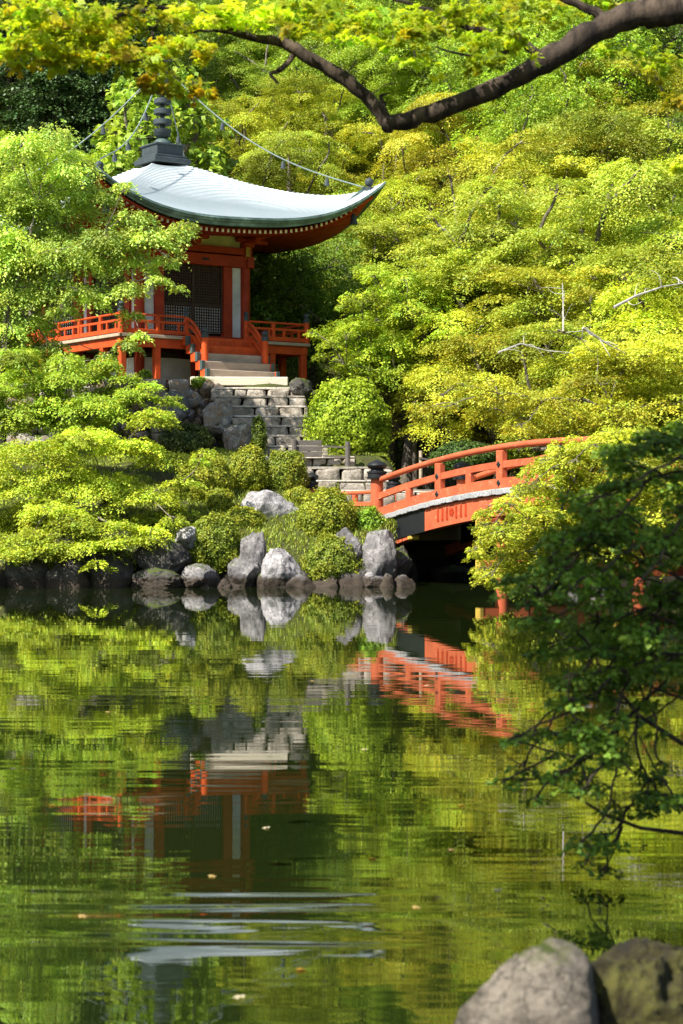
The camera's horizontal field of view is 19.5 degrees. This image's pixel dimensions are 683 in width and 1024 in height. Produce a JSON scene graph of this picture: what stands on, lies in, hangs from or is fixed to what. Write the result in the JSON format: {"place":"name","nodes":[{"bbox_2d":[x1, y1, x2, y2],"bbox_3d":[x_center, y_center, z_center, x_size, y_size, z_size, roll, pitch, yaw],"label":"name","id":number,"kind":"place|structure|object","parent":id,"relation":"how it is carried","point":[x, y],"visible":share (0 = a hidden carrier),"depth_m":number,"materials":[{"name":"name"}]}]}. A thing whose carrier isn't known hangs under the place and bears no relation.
{"place":"outdoors","nodes":[
{"label":"outdoors","id":0,"kind":"place"},
{"bbox_2d":[0,578,682,1023],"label":"water","id":1,"kind":"structure","parent":0,"point":[166,752],"depth_m":11.34,"materials":[{"name":"green liquid"}]},
{"bbox_2d":[180,563,217,587],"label":"boulder","id":2,"kind":"object","parent":1,"relation":"in","point":[197,575],"visible":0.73,"depth_m":44.74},
{"bbox_2d":[362,572,382,586],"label":"boulder","id":3,"kind":"object","parent":1,"relation":"in","point":[370,579],"visible":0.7,"depth_m":45.09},
{"bbox_2d":[0,0,682,586],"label":"ground","id":4,"kind":"structure","parent":0,"point":[428,554],"depth_m":51.31,"materials":[{"name":"plant"}]},
{"bbox_2d":[4,557,49,587],"bbox_3d":[-7.116,1.463,45.200,1.132,1.188,1.200,0,0,0],"label":"boulder","id":5,"kind":"object","parent":4,"relation":"on","point":[31,573],"visible":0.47,"depth_m":44.80,"materials":[{"name":"stone"}]},
{"bbox_2d":[0,0,69,176],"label":"evergreen tree","id":6,"kind":"object","parent":4,"relation":"on","point":[8,105],"visible":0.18,"depth_m":87.13,"materials":[{"name":"green plant"}]},
{"bbox_2d":[0,0,120,191],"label":"evergreen tree","id":7,"kind":"object","parent":4,"relation":"on","point":[57,86],"visible":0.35,"depth_m":84.86,"materials":[{"name":"green plant"}]},
{"bbox_2d":[2,149,118,206],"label":"maple tree","id":8,"kind":"object","parent":4,"relation":"on","point":[97,158],"visible":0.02,"depth_m":78.27,"materials":[{"name":"green plant"}]},
{"bbox_2d":[45,559,90,587],"bbox_3d":[-6.045,1.532,44.968,1.044,0.931,1.002,0,0,39],"label":"boulder","id":9,"kind":"object","parent":4,"relation":"on","point":[62,575],"visible":0.65,"depth_m":44.62,"materials":[{"name":"stone"}]},
{"bbox_2d":[0,345,186,482],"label":"maple tree","id":10,"kind":"object","parent":4,"relation":"on","point":[44,413],"visible":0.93,"depth_m":50.64,"materials":[{"name":"green plant"}]},
{"bbox_2d":[0,119,201,398],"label":"drooping tree","id":11,"kind":"object","parent":4,"relation":"on","point":[22,205],"visible":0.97,"depth_m":53.77,"materials":[{"name":"plant"}]},
{"bbox_2d":[48,0,155,172],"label":"evergreen tree","id":12,"kind":"object","parent":4,"relation":"on","point":[101,92],"visible":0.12,"depth_m":85.19,"materials":[{"name":"green plant"}]},
{"bbox_2d":[85,546,133,587],"bbox_3d":[-5.267,1.421,45.300,1.134,1.342,1.200,0,0,0],"label":"boulder","id":13,"kind":"object","parent":4,"relation":"on","point":[122,577],"visible":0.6,"depth_m":44.91,"materials":[{"name":"stone"}]},
{"bbox_2d":[0,407,219,573],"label":"maple tree","id":14,"kind":"object","parent":4,"relation":"on","point":[63,515],"visible":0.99,"depth_m":46.47,"materials":[{"name":"green plant"}]},
{"bbox_2d":[0,379,223,445],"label":"stone wall","id":15,"kind":"structure","parent":4,"relation":"on","point":[200,402],"depth_m":58.50,"materials":[{"name":"stone"}]},
{"bbox_2d":[158,390,189,422],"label":"boulder","id":16,"kind":"object","parent":15,"relation":"on","point":[182,414],"visible":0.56,"depth_m":57.62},
{"bbox_2d":[64,0,200,148],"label":"evergreen tree","id":17,"kind":"object","parent":4,"relation":"on","point":[142,40],"visible":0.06,"depth_m":90.78,"materials":[{"name":"green plant"}]},
{"bbox_2d":[132,567,182,587],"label":"boulder","id":18,"kind":"object","parent":4,"relation":"on","point":[152,577],"visible":0.73,"depth_m":44.51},
{"bbox_2d":[132,540,191,573],"bbox_3d":[-4.058,1.114,45.500,1.338,0.967,1.191,0,0,17],"label":"boulder","id":19,"kind":"object","parent":18,"relation":"on","point":[176,557],"visible":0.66,"depth_m":45.01,"materials":[{"name":"stone"}]},
{"bbox_2d":[174,526,197,548],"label":"boulder","id":20,"kind":"object","parent":19,"relation":"on","point":[186,537],"visible":0.97,"depth_m":45.53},
{"bbox_2d":[81,57,241,178],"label":"broadleaf tree","id":21,"kind":"object","parent":4,"relation":"on","point":[192,124],"visible":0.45,"depth_m":73.21,"materials":[{"name":"green plant"}]},
{"bbox_2d":[154,419,215,453],"bbox_3d":[-4.364,-1.960,55.812,1.755,1.311,1.735,0,0,0],"label":"dark bush","id":22,"kind":"object","parent":4,"relation":"on","point":[191,437],"visible":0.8,"depth_m":55.32,"materials":[{"name":"green plant"}]},
{"bbox_2d":[0,58,385,385],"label":"pavilion","id":23,"kind":"structure","parent":4,"relation":"on","point":[206,328],"depth_m":62.47,"materials":[{"name":"wood"}]},
{"bbox_2d":[93,264,123,331],"bbox_3d":[-7.334,-6.772,63.203,0.071,2.177,2.170,0,0,-35],"label":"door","id":24,"kind":"structure","parent":23,"relation":"in","point":[95,281],"depth_m":63.38,"materials":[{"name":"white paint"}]},
{"bbox_2d":[164,263,221,333],"bbox_3d":[-4.715,-6.775,62.769,2.200,2.210,0.146,0,0,-35],"label":"door","id":25,"kind":"structure","parent":23,"relation":"in","point":[203,283],"depth_m":62.84,"materials":[{"name":"brown wood"}]},
{"bbox_2d":[141,0,253,61],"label":"maple tree","id":26,"kind":"object","parent":4,"relation":"on","point":[160,2],"visible":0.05,"depth_m":104.10,"materials":[{"name":"green plant"}]},
{"bbox_2d":[0,444,402,573],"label":"grass","id":27,"kind":"structure","parent":4,"relation":"on","point":[280,524],"depth_m":48.62,"materials":[{"name":"green plant"}]},
{"bbox_2d":[169,451,235,501],"bbox_3d":[-3.456,-0.809,49.717,1.718,1.549,1.675,0,0,0],"label":"azalea bush","id":28,"kind":"object","parent":4,"relation":"on","point":[216,475],"visible":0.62,"depth_m":49.36,"materials":[{"name":"green plant"}]},
{"bbox_2d":[203,426,217,447],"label":"boulder","id":29,"kind":"object","parent":4,"relation":"on","point":[215,444],"visible":0.11,"depth_m":57.28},
{"bbox_2d":[202,400,233,438],"bbox_3d":[-3.543,-2.673,57.400,0.924,1.123,0.900,0,0,0],"label":"boulder","id":30,"kind":"object","parent":29,"relation":"on","point":[218,415],"visible":0.76,"depth_m":57.10,"materials":[{"name":"stone"}]},
{"bbox_2d":[188,507,242,572],"bbox_3d":[-2.929,0.716,46.035,1.562,1.651,1.592,0,0,0],"label":"azalea bush","id":31,"kind":"object","parent":4,"relation":"on","point":[219,537],"visible":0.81,"depth_m":45.56,"materials":[{"name":"green plant"}]},
{"bbox_2d":[156,0,277,112],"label":"maple tree","id":32,"kind":"object","parent":4,"relation":"on","point":[203,36],"visible":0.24,"depth_m":99.33,"materials":[{"name":"green plant"}]},
{"bbox_2d":[204,487,234,510],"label":"azalea bush","id":33,"kind":"object","parent":4,"relation":"on","point":[217,498],"visible":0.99,"depth_m":48.61,"materials":[{"name":"green plant"}]},
{"bbox_2d":[223,422,251,451],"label":"boulder","id":34,"kind":"object","parent":4,"relation":"on","point":[236,436],"visible":0.77,"depth_m":56.30,"materials":[{"name":"stone"}]},
{"bbox_2d":[153,92,323,189],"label":"maple tree","id":35,"kind":"object","parent":4,"relation":"on","point":[241,116],"visible":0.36,"depth_m":88.62,"materials":[{"name":"green plant"}]},
{"bbox_2d":[190,377,287,385],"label":"stone slab","id":36,"kind":"structure","parent":4,"relation":"on","point":[236,381],"depth_m":59.44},
{"bbox_2d":[227,558,260,586],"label":"boulder","id":37,"kind":"object","parent":4,"relation":"on","point":[243,572],"visible":0.74,"depth_m":45.10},
{"bbox_2d":[220,505,267,528],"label":"azalea bush","id":38,"kind":"object","parent":4,"relation":"on","point":[247,516],"visible":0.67,"depth_m":47.50,"materials":[{"name":"green plant"}]},
{"bbox_2d":[228,442,275,491],"bbox_3d":[-2.294,-1.075,50.583,1.297,1.442,1.211,0,0,0],"label":"azalea bush","id":39,"kind":"object","parent":4,"relation":"on","point":[249,466],"visible":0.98,"depth_m":50.26,"materials":[{"name":"green plant"}]},
{"bbox_2d":[239,531,265,569],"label":"boulder","id":40,"kind":"object","parent":4,"relation":"on","point":[253,545],"visible":0.62,"depth_m":45.49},
{"bbox_2d":[250,414,268,453],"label":"weedy shrub","id":41,"kind":"object","parent":4,"relation":"on","point":[259,436],"visible":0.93,"depth_m":55.29,"materials":[{"name":"green plant"}]},
{"bbox_2d":[241,490,297,517],"bbox_3d":[-1.832,0.136,48.641,1.728,1.358,1.127,0,0,-27],"label":"boulder","id":42,"kind":"object","parent":4,"relation":"on","point":[271,503],"visible":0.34,"depth_m":48.19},
{"bbox_2d":[196,31,343,133],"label":"maple tree","id":43,"kind":"object","parent":4,"relation":"on","point":[252,66],"visible":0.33,"depth_m":94.24,"materials":[{"name":"green plant"}]},
{"bbox_2d":[260,548,301,586],"bbox_3d":[-1.314,1.402,45.200,1.051,1.188,1.000,0,0,0],"label":"boulder","id":44,"kind":"object","parent":4,"relation":"on","point":[280,567],"visible":0.65,"depth_m":44.89,"materials":[{"name":"stone"}]},
{"bbox_2d":[264,448,310,491],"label":"azalea bush","id":45,"kind":"object","parent":4,"relation":"on","point":[290,471],"visible":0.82,"depth_m":50.45,"materials":[{"name":"green plant"}]},
{"bbox_2d":[282,485,311,504],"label":"azalea bush","id":46,"kind":"object","parent":4,"relation":"on","point":[295,494],"visible":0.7,"depth_m":49.38,"materials":[{"name":"green plant"}]},
{"bbox_2d":[229,126,366,235],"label":"maple tree","id":47,"kind":"object","parent":4,"relation":"on","point":[270,173],"visible":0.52,"depth_m":81.44,"materials":[{"name":"green plant"}]},
{"bbox_2d":[250,250,345,381],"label":"maple tree","id":48,"kind":"object","parent":4,"relation":"on","point":[253,273],"visible":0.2,"depth_m":66.99,"materials":[{"name":"green plant"}]},
{"bbox_2d":[286,573,315,587],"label":"shore stone","id":49,"kind":"object","parent":4,"relation":"on","point":[298,580],"visible":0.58,"depth_m":44.79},
{"bbox_2d":[207,0,395,86],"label":"maple tree","id":50,"kind":"object","parent":4,"relation":"on","point":[361,5],"visible":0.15,"depth_m":99.51,"materials":[{"name":"green plant"}]},
{"bbox_2d":[233,69,392,176],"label":"maple tree","id":51,"kind":"object","parent":4,"relation":"on","point":[305,102],"visible":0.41,"depth_m":88.12,"materials":[{"name":"green plant"}]},
{"bbox_2d":[250,231,389,389],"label":"maple tree","id":52,"kind":"object","parent":4,"relation":"on","point":[343,286],"visible":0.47,"depth_m":66.82,"materials":[{"name":"green plant"}]},
{"bbox_2d":[211,387,433,506],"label":"stone steps","id":53,"kind":"structure","parent":4,"relation":"on","point":[270,405],"depth_m":56.78,"materials":[{"name":"stone"}]},
{"bbox_2d":[289,377,312,396],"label":"boulder","id":54,"kind":"object","parent":53,"relation":"on","point":[300,386],"visible":1,"depth_m":58.36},
{"bbox_2d":[292,440,349,466],"bbox_3d":[-0.564,-1.593,54.805,1.620,0.784,0.160,0,0,0],"label":"fence","id":55,"kind":"object","parent":53,"relation":"on","point":[306,445],"visible":0.87,"depth_m":54.83,"materials":[{"name":"grey wood"}]},
{"bbox_2d":[295,483,360,536],"bbox_3d":[-0.324,0.090,47.402,1.584,1.547,1.598,0,0,0],"label":"azalea bush","id":56,"kind":"object","parent":4,"relation":"on","point":[323,508],"visible":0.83,"depth_m":46.98,"materials":[{"name":"green plant"}]},
{"bbox_2d":[298,529,365,580],"bbox_3d":[-0.166,1.141,45.572,1.656,1.525,1.558,0,0,0],"label":"azalea bush","id":57,"kind":"object","parent":4,"relation":"on","point":[324,557],"visible":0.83,"depth_m":45.17,"materials":[{"name":"green plant"}]},
{"bbox_2d":[262,8,412,168],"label":"maple tree","id":58,"kind":"object","parent":4,"relation":"on","point":[299,66],"visible":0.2,"depth_m":92.84,"materials":[{"name":"green plant"}]},
{"bbox_2d":[0,0,678,489],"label":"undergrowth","id":59,"kind":"object","parent":4,"relation":"on","point":[332,238],"visible":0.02,"depth_m":90.32,"materials":[{"name":"green plant"}]},
{"bbox_2d":[0,0,682,178],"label":"overhanging maple","id":60,"kind":"object","parent":4,"relation":"on","point":[96,24],"visible":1,"depth_m":12.61,"materials":[{"name":"green plant"}]},
{"bbox_2d":[296,373,394,457],"bbox_3d":[0.144,-2.610,56.283,2.838,2.586,2.665,0,0,0],"label":"clipped bush","id":61,"kind":"object","parent":4,"relation":"on","point":[351,412],"visible":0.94,"depth_m":55.60,"materials":[{"name":"green plant"}]},
{"bbox_2d":[268,187,426,298],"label":"maple tree","id":62,"kind":"object","parent":4,"relation":"on","point":[379,260],"visible":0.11,"depth_m":74.04,"materials":[{"name":"green plant"}]},
{"bbox_2d":[335,527,362,561],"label":"boulder","id":63,"kind":"object","parent":4,"relation":"on","point":[356,543],"visible":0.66,"depth_m":45.42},
{"bbox_2d":[338,568,366,586],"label":"shore stone","id":64,"kind":"object","parent":4,"relation":"on","point":[351,579],"visible":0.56,"depth_m":45.04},
{"bbox_2d":[297,274,414,470],"bbox_3d":[1.736,-3.872,65.118,5.639,7.913,5.043,0,0,43],"label":"maple tree","id":65,"kind":"object","parent":4,"relation":"on","point":[393,445],"visible":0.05,"depth_m":64.74,"materials":[{"name":"green plant"}]},
{"bbox_2d":[292,114,439,262],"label":"maple tree","id":66,"kind":"object","parent":4,"relation":"on","point":[374,133],"visible":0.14,"depth_m":85.73,"materials":[{"name":"green plant"}]},
{"bbox_2d":[354,503,385,530],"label":"green plant","id":67,"kind":"object","parent":4,"relation":"on","point":[368,519],"visible":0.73,"depth_m":47.37,"materials":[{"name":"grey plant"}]},
{"bbox_2d":[293,71,451,181],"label":"maple tree","id":68,"kind":"object","parent":4,"relation":"on","point":[359,105],"visible":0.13,"depth_m":88.85,"materials":[{"name":"green plant"}]},
{"bbox_2d":[359,529,396,578],"bbox_3d":[0.828,1.227,45.550,0.881,1.681,0.900,0,0,0],"label":"boulder","id":69,"kind":"object","parent":4,"relation":"on","point":[379,555],"visible":0.73,"depth_m":45.23,"materials":[{"name":"stone"}]},
{"bbox_2d":[333,0,422,87],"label":"maple tree","id":70,"kind":"object","parent":4,"relation":"on","point":[391,5],"visible":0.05,"depth_m":105.80,"materials":[{"name":"green plant"}]},
{"bbox_2d":[303,259,473,489],"bbox_3d":[1.633,-3.611,59.739,5.620,8.141,4.170,0,0,0],"label":"maple tree","id":71,"kind":"object","parent":4,"relation":"on","point":[377,294],"visible":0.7,"depth_m":59.37,"materials":[{"name":"green plant"}]},
{"bbox_2d":[320,218,474,316],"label":"maple tree","id":72,"kind":"object","parent":4,"relation":"on","point":[386,229],"visible":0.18,"depth_m":72.27,"materials":[{"name":"green plant"}]},
{"bbox_2d":[309,3,493,146],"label":"maple tree","id":73,"kind":"object","parent":4,"relation":"on","point":[385,68],"visible":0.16,"depth_m":88.73,"materials":[{"name":"green plant"}]},
{"bbox_2d":[343,296,461,489],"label":"maple tree","id":74,"kind":"object","parent":4,"relation":"on","point":[428,471],"visible":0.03,"depth_m":62.36,"materials":[{"name":"green plant"}]},
{"bbox_2d":[396,545,412,576],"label":"boulder","id":75,"kind":"object","parent":4,"relation":"on","point":[404,563],"visible":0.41,"depth_m":45.91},
{"bbox_2d":[311,281,498,483],"bbox_3d":[1.911,-3.082,61.202,5.639,7.913,5.043,0,0,-19],"label":"maple tree","id":76,"kind":"object","parent":4,"relation":"on","point":[407,460],"visible":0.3,"depth_m":60.63,"materials":[{"name":"green plant"}]},
{"bbox_2d":[319,166,524,271],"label":"maple tree","id":77,"kind":"object","parent":4,"relation":"on","point":[404,190],"visible":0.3,"depth_m":74.04,"materials":[{"name":"green plant"}]},
{"bbox_2d":[366,90,526,216],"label":"maple tree","id":78,"kind":"object","parent":4,"relation":"on","point":[411,163],"visible":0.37,"depth_m":76.91,"materials":[{"name":"green plant"}]},
{"bbox_2d":[374,274,518,487],"bbox_3d":[3.384,-3.647,62.313,5.639,7.913,5.043,0,0,12],"label":"maple tree","id":79,"kind":"object","parent":4,"relation":"on","point":[449,482],"visible":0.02,"depth_m":62.26,"materials":[{"name":"green plant"}]},
{"bbox_2d":[378,249,545,473],"bbox_3d":[4.394,-4.328,61.371,5.043,7.913,5.639,0,0,28],"label":"maple tree","id":80,"kind":"object","parent":4,"relation":"on","point":[459,302],"visible":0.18,"depth_m":60.01,"materials":[{"name":"green plant"}]},
{"bbox_2d":[366,257,568,435],"bbox_3d":[4.088,-4.353,62.038,7.169,7.142,9.019,0,0,3],"label":"maple tree","id":81,"kind":"object","parent":4,"relation":"on","point":[457,313],"visible":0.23,"depth_m":59.62,"materials":[{"name":"green plant"}]},
{"bbox_2d":[385,0,549,66],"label":"maple tree","id":82,"kind":"object","parent":4,"relation":"on","point":[434,3],"visible":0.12,"depth_m":89.14,"materials":[{"name":"green plant"}]},
{"bbox_2d":[427,439,510,474],"bbox_3d":[3.671,-1.549,57.465,2.422,1.137,2.394,0,0,0],"label":"round hedge","id":83,"kind":"object","parent":4,"relation":"on","point":[452,447],"visible":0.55,"depth_m":56.86,"materials":[{"name":"green plant"}]},
{"bbox_2d":[384,325,567,478],"bbox_3d":[4.528,-2.614,59.148,8.111,5.572,7.100,0,0,-42],"label":"maple tree","id":84,"kind":"object","parent":4,"relation":"on","point":[458,427],"visible":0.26,"depth_m":58.60,"materials":[{"name":"green plant"}]},
{"bbox_2d":[398,25,574,178],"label":"maple tree","id":85,"kind":"object","parent":4,"relation":"on","point":[461,87],"visible":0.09,"depth_m":79.14,"materials":[{"name":"green plant"}]},
{"bbox_2d":[306,436,682,595],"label":"arched bridge","id":86,"kind":"structure","parent":4,"relation":"on","point":[462,501],"depth_m":46.05,"materials":[{"name":"red wood"}]},
{"bbox_2d":[370,165,621,369],"bbox_3d":[4.808,-6.624,62.741,7.773,8.394,9.108,0,0,4],"label":"maple tree","id":87,"kind":"object","parent":4,"relation":"on","point":[456,248],"visible":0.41,"depth_m":61.18,"materials":[{"name":"green plant"}]},
{"bbox_2d":[438,0,588,101],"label":"maple tree","id":88,"kind":"object","parent":4,"relation":"on","point":[537,29],"visible":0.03,"depth_m":81.86,"materials":[{"name":"green plant"}]},
{"bbox_2d":[454,937,598,1023],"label":"boulder","id":89,"kind":"object","parent":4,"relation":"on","point":[548,981],"visible":0.98,"depth_m":5.38,"materials":[{"name":"stone"}]},
{"bbox_2d":[406,125,654,264],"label":"maple tree","id":90,"kind":"object","parent":4,"relation":"on","point":[483,157],"visible":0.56,"depth_m":67.52,"materials":[{"name":"green plant"}]},
{"bbox_2d":[405,324,682,439],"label":"maple tree","id":91,"kind":"object","parent":4,"relation":"on","point":[609,388],"visible":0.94,"depth_m":48.91,"materials":[{"name":"green plant"}]},
{"bbox_2d":[449,59,639,201],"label":"maple tree","id":92,"kind":"object","parent":4,"relation":"on","point":[522,108],"visible":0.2,"depth_m":73.89,"materials":[{"name":"green plant"}]},
{"bbox_2d":[423,157,682,321],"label":"maple tree","id":93,"kind":"object","parent":4,"relation":"on","point":[623,194],"visible":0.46,"depth_m":59.54,"materials":[{"name":"green plant"}]},
{"bbox_2d":[432,260,682,446],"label":"maple tree","id":94,"kind":"object","parent":4,"relation":"on","point":[525,275],"visible":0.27,"depth_m":57.03,"materials":[{"name":"green plant"}]},
{"bbox_2d":[435,317,682,459],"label":"maple tree","id":95,"kind":"object","parent":4,"relation":"on","point":[546,329],"visible":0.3,"depth_m":52.69,"materials":[{"name":"green plant"}]},
{"bbox_2d":[446,233,682,428],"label":"maple tree","id":96,"kind":"object","parent":4,"relation":"on","point":[617,265],"visible":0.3,"depth_m":56.92,"materials":[{"name":"green plant"}]},
{"bbox_2d":[461,416,682,601],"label":"maple tree","id":97,"kind":"object","parent":4,"relation":"on","point":[538,518],"visible":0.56,"depth_m":35.85,"materials":[{"name":"green plant"}]},
{"bbox_2d":[474,5,682,156],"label":"maple tree","id":98,"kind":"object","parent":4,"relation":"on","point":[637,38],"visible":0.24,"depth_m":76.03,"materials":[{"name":"green plant"}]},
{"bbox_2d":[485,419,682,880],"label":"shaded tree","id":99,"kind":"object","parent":4,"relation":"on","point":[599,528],"visible":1,"depth_m":8.62,"materials":[{"name":"green plant"}]},
{"bbox_2d":[498,93,682,251],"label":"maple tree","id":100,"kind":"object","parent":4,"relation":"on","point":[601,121],"visible":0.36,"depth_m":68.81,"materials":[{"name":"green plant"}]},
{"bbox_2d":[503,274,682,454],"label":"maple tree","id":101,"kind":"object","parent":4,"relation":"on","point":[628,321],"visible":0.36,"depth_m":52.97,"materials":[{"name":"green plant"}]},
{"bbox_2d":[539,0,682,159],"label":"maple tree","id":102,"kind":"object","parent":4,"relation":"on","point":[676,38],"visible":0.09,"depth_m":77.73,"materials":[{"name":"green plant"}]},
{"bbox_2d":[564,56,682,169],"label":"maple tree","id":103,"kind":"object","parent":4,"relation":"on","point":[654,108],"visible":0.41,"depth_m":74.65,"materials":[{"name":"green plant"}]},
{"bbox_2d":[569,149,682,295],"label":"maple tree","id":104,"kind":"object","parent":4,"relation":"on","point":[669,162],"visible":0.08,"depth_m":64.16,"materials":[{"name":"green plant"}]},
{"bbox_2d":[582,253,682,425],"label":"maple tree","id":105,"kind":"object","parent":4,"relation":"on","point":[673,281],"visible":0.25,"depth_m":52.16,"materials":[{"name":"green plant"}]},
{"bbox_2d":[591,937,682,1023],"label":"mossy boulder","id":106,"kind":"object","parent":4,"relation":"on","point":[636,980],"visible":0.76,"depth_m":5.53,"materials":[{"name":"stone"}]},
{"bbox_2d":[608,188,682,246],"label":"maple tree","id":107,"kind":"object","parent":4,"relation":"on","point":[678,210],"visible":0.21,"depth_m":62.44,"materials":[{"name":"green plant"}]},
{"bbox_2d":[650,107,682,215],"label":"maple tree","id":108,"kind":"object","parent":4,"relation":"on","point":[678,114],"visible":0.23,"depth_m":69.35,"materials":[{"name":"green plant"}]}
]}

